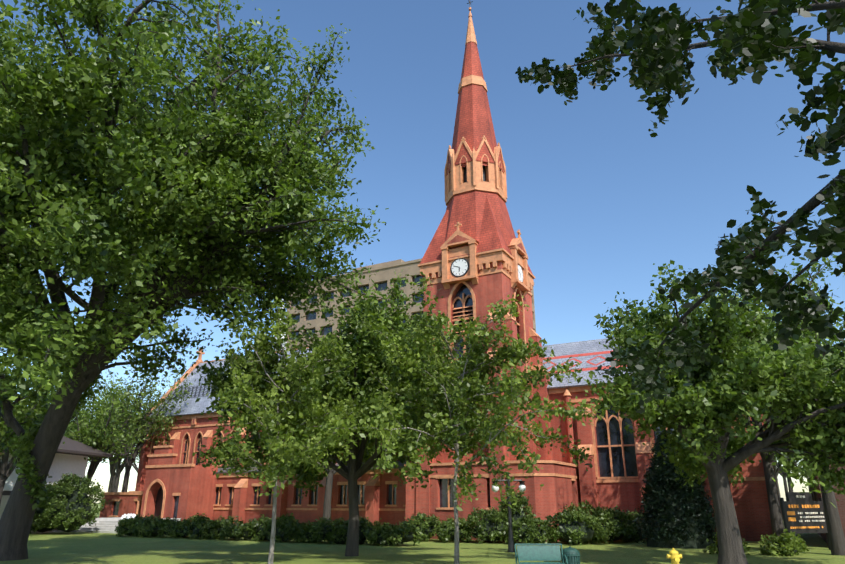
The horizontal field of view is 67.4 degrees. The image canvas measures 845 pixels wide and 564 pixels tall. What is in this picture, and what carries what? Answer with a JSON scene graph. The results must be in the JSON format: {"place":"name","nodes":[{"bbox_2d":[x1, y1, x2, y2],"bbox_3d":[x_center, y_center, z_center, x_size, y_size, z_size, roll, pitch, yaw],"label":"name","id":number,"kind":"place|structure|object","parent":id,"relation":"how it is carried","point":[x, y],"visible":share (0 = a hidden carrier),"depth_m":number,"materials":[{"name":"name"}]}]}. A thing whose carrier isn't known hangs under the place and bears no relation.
{"place":"outdoors","nodes":[
{"label":"outdoors","id":0,"kind":"place"},
{"bbox_2d":[121,513,135,518],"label":"church flower planters","id":1,"kind":"object","parent":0,"point":[128,515],"visible":0.42,"depth_m":45.34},
{"bbox_2d":[285,258,535,348],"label":"office building","id":2,"kind":"structure","parent":0,"point":[384,275],"depth_m":124.89,"materials":[{"name":"concrete"}]},
{"bbox_2d":[0,503,844,563],"bbox_3d":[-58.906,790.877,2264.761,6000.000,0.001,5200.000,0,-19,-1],"label":"lawn ground","id":3,"kind":"structure","parent":0,"point":[76,548],"depth_m":28.03,"materials":[{"name":"green plant"}]},
{"bbox_2d":[0,364,72,503],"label":"tree","id":4,"kind":"object","parent":3,"relation":"on","point":[5,470],"visible":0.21,"depth_m":38.33,"materials":[{"name":"green plant"}]},
{"bbox_2d":[0,436,112,533],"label":"house","id":5,"kind":"structure","parent":3,"relation":"on","point":[70,455],"depth_m":48.09,"materials":[{"name":"paint"}]},
{"bbox_2d":[30,472,109,533],"bbox_3d":[-25.735,15.699,45.244,6.212,4.244,4.732,0,-19,-1],"label":"bush","id":6,"kind":"object","parent":3,"relation":"on","point":[70,509],"visible":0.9,"depth_m":44.26,"materials":[{"name":"green plant"}]},
{"bbox_2d":[47,380,110,442],"bbox_3d":[-33.336,15.269,58.127,8.069,13.753,11.449,0,-19,-1],"label":"tree","id":7,"kind":"object","parent":3,"relation":"on","point":[83,413],"visible":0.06,"depth_m":60.33,"materials":[{"name":"green plant"}]},
{"bbox_2d":[64,379,145,487],"bbox_3d":[-28.430,14.175,52.848,9.105,12.347,8.656,0,-19,-1],"label":"tree","id":8,"kind":"object","parent":3,"relation":"on","point":[97,436],"visible":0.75,"depth_m":53.03,"materials":[{"name":"green plant"}]},
{"bbox_2d":[80,384,140,491],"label":"tree","id":9,"kind":"object","parent":3,"relation":"on","point":[112,471],"visible":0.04,"depth_m":91.22,"materials":[{"name":"green plant"}]},
{"bbox_2d":[87,371,157,491],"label":"tree","id":10,"kind":"object","parent":3,"relation":"on","point":[119,468],"visible":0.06,"depth_m":73.67,"materials":[{"name":"green plant"}]},
{"bbox_2d":[88,383,159,472],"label":"tree","id":11,"kind":"object","parent":3,"relation":"on","point":[135,467],"depth_m":89.89,"materials":[{"name":"green plant"}]},
{"bbox_2d":[111,396,147,491],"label":"tree","id":12,"kind":"object","parent":3,"relation":"on","point":[120,464],"depth_m":107.16,"materials":[{"name":"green plant"}]},
{"bbox_2d":[91,356,193,491],"bbox_3d":[-26.724,14.670,60.087,9.165,16.173,10.722,6,-20,-17],"label":"tree","id":13,"kind":"object","parent":3,"relation":"on","point":[155,416],"visible":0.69,"depth_m":59.69,"materials":[{"name":"green plant"}]},
{"bbox_2d":[0,0,398,560],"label":"elm tree","id":14,"kind":"object","parent":3,"relation":"on","point":[191,208],"visible":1,"depth_m":22.03,"materials":[{"name":"green plant"}]},
{"bbox_2d":[115,513,424,546],"bbox_3d":[-10.230,14.562,37.314,23.006,2.034,2.568,-10,-22,27],"label":"hedge","id":15,"kind":"object","parent":3,"relation":"on","point":[289,528],"visible":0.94,"depth_m":36.09,"materials":[{"name":"green plant"}]},
{"bbox_2d":[205,296,370,563],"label":"young tree","id":16,"kind":"object","parent":3,"relation":"on","point":[299,379],"visible":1,"depth_m":21.64,"materials":[{"name":"green plant"}]},
{"bbox_2d":[190,270,498,556],"bbox_3d":[-3.238,5.267,28.257,11.870,13.015,10.877,-13,-23,33],"label":"tree","id":17,"kind":"object","parent":3,"relation":"on","point":[356,388],"visible":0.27,"depth_m":26.80,"materials":[{"name":"green plant"}]},
{"bbox_2d":[323,438,399,522],"bbox_3d":[-6.227,11.082,44.071,9.660,12.417,7.607,0,-19,-1],"label":"tree","id":18,"kind":"object","parent":3,"relation":"on","point":[327,498],"depth_m":42.29,"materials":[{"name":"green plant"}]},
{"bbox_2d":[310,272,609,563],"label":"young tree","id":19,"kind":"object","parent":3,"relation":"on","point":[457,429],"visible":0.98,"depth_m":21.80,"materials":[{"name":"green plant"}]},
{"bbox_2d":[492,474,525,551],"bbox_3d":[3.966,10.414,28.825,1.580,3.450,0.332,0,-19,-1],"label":"lamp post","id":20,"kind":"object","parent":3,"relation":"on","point":[511,548],"visible":0.77,"depth_m":28.74,"materials":[{"name":"black metal"}]},
{"bbox_2d":[399,491,648,545],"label":"hedge","id":21,"kind":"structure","parent":3,"relation":"on","point":[573,523],"depth_m":34.48,"materials":[{"name":"green plant"}]},
{"bbox_2d":[634,429,716,548],"bbox_3d":[12.997,10.621,32.862,4.352,5.936,4.437,0,-19,-1],"label":"conifer tree","id":22,"kind":"object","parent":3,"relation":"on","point":[676,515],"visible":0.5,"depth_m":31.54,"materials":[{"name":"green plant"}]},
{"bbox_2d":[515,0,844,413],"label":"tree","id":23,"kind":"object","parent":3,"relation":"on","point":[757,34],"visible":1,"depth_m":11.14,"materials":[{"name":"green plant"}]},
{"bbox_2d":[584,260,844,563],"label":"tree","id":24,"kind":"object","parent":3,"relation":"on","point":[699,416],"visible":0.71,"depth_m":21.57,"materials":[{"name":"green plant"}]},
{"bbox_2d":[702,529,808,556],"bbox_3d":[14.141,11.197,27.042,4.283,1.288,2.149,-6,-20,18],"label":"bush","id":25,"kind":"object","parent":3,"relation":"on","point":[788,543],"visible":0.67,"depth_m":26.53,"materials":[{"name":"green plant"}]},
{"bbox_2d":[669,243,844,555],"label":"tree","id":26,"kind":"object","parent":3,"relation":"on","point":[835,533],"visible":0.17,"depth_m":27.80,"materials":[{"name":"green plant"}]},
{"bbox_2d":[671,299,842,535],"bbox_3d":[18.123,6.613,33.634,10.261,13.992,7.938,-16,-25,39],"label":"tree","id":27,"kind":"object","parent":3,"relation":"on","point":[777,524],"visible":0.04,"depth_m":32.73,"materials":[{"name":"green plant"}]},
{"bbox_2d":[769,421,782,516],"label":"tree","id":28,"kind":"object","parent":3,"relation":"on","point":[777,471],"depth_m":86.60,"materials":[{"name":"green plant"}]},
{"bbox_2d":[765,410,791,464],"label":"tree","id":29,"kind":"object","parent":3,"relation":"on","point":[787,433],"depth_m":49.67,"materials":[{"name":"green plant"}]},
{"bbox_2d":[767,411,792,491],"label":"tree","id":30,"kind":"object","parent":3,"relation":"on","point":[789,486],"depth_m":77.10,"materials":[{"name":"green plant"}]},
{"bbox_2d":[767,408,805,476],"bbox_3d":[27.256,10.586,41.106,8.635,11.403,8.509,-15,-24,37],"label":"tree","id":31,"kind":"object","parent":3,"relation":"on","point":[789,452],"depth_m":41.01,"materials":[{"name":"green plant"}]},
{"bbox_2d":[774,456,802,500],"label":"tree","id":32,"kind":"object","parent":3,"relation":"on","point":[785,482],"depth_m":96.32,"materials":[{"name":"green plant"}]},
{"bbox_2d":[780,492,830,549],"bbox_3d":[17.858,11.135,29.527,2.879,2.550,0.120,8,-21,-23],"label":"church sign","id":33,"kind":"object","parent":3,"relation":"on","point":[803,513],"visible":0.92,"depth_m":29.56,"materials":[{"name":"black metal"}]},
{"bbox_2d":[803,381,844,543],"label":"parish hall","id":34,"kind":"structure","parent":3,"relation":"on","point":[816,496],"depth_m":31.35,"materials":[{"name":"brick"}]},
{"bbox_2d":[0,0,844,502],"label":"sky","id":35,"kind":"structure","parent":0,"point":[595,200],"materials":[{"name":"blue"}]},
{"bbox_2d":[99,0,784,541],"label":"church","id":36,"kind":"structure","parent":0,"point":[195,487],"depth_m":43.81,"materials":[{"name":"red brick"}]},
{"bbox_2d":[71,517,180,532],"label":"church steps","id":37,"kind":"structure","parent":36,"relation":"attached to","point":[105,525],"depth_m":47.97,"materials":[{"name":"grey concrete"}]},
{"bbox_2d":[216,461,405,473],"bbox_3d":[-10.158,15.081,48.945,43.200,2.268,6.450,-10,-22,27],"label":"roof","id":38,"kind":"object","parent":36,"relation":"attached to","point":[336,464],"visible":0.17,"depth_m":50.44,"materials":[{"name":"red tile"}]},
{"bbox_2d":[150,338,629,416],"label":"roof","id":39,"kind":"structure","parent":36,"relation":"attached to","point":[192,407],"depth_m":49.08,"materials":[{"name":"grey tile"}]},
{"bbox_2d":[166,350,626,400],"bbox_3d":[-2.119,7.976,53.544,53.600,2.525,2.340,-10,-22,27],"label":"roof","id":40,"kind":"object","parent":36,"relation":"attached to","point":[584,354],"depth_m":47.58,"materials":[{"name":"grey tile"}]},
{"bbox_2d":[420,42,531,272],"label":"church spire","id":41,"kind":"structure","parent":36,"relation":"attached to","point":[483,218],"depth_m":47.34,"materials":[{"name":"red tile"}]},
{"bbox_2d":[451,259,522,281],"bbox_3d":[4.127,-0.084,46.799,5.473,1.240,5.473,-48,-51,65],"label":"clock","id":42,"kind":"object","parent":36,"relation":"attached to","point":[462,265],"visible":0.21,"depth_m":44.18,"materials":[{"name":"white"}]},
{"bbox_2d":[561,546,579,563],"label":"litter bin","id":43,"kind":"object","parent":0,"point":[572,555],"visible":0.98,"depth_m":18.34,"materials":[{"name":"teal metal"}]},
{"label":"sidewalk pavement","id":44,"kind":"structure","parent":0,"visible":0},
{"bbox_2d":[514,544,567,563],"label":"bench","id":45,"kind":"object","parent":44,"relation":"on","point":[537,552],"visible":1,"depth_m":18.38,"materials":[{"name":"green paint"}]},
{"bbox_2d":[666,548,681,563],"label":"fire hydrant","id":46,"kind":"object","parent":44,"relation":"on","point":[674,556],"visible":1,"depth_m":18.96,"materials":[{"name":"yellow metal"}]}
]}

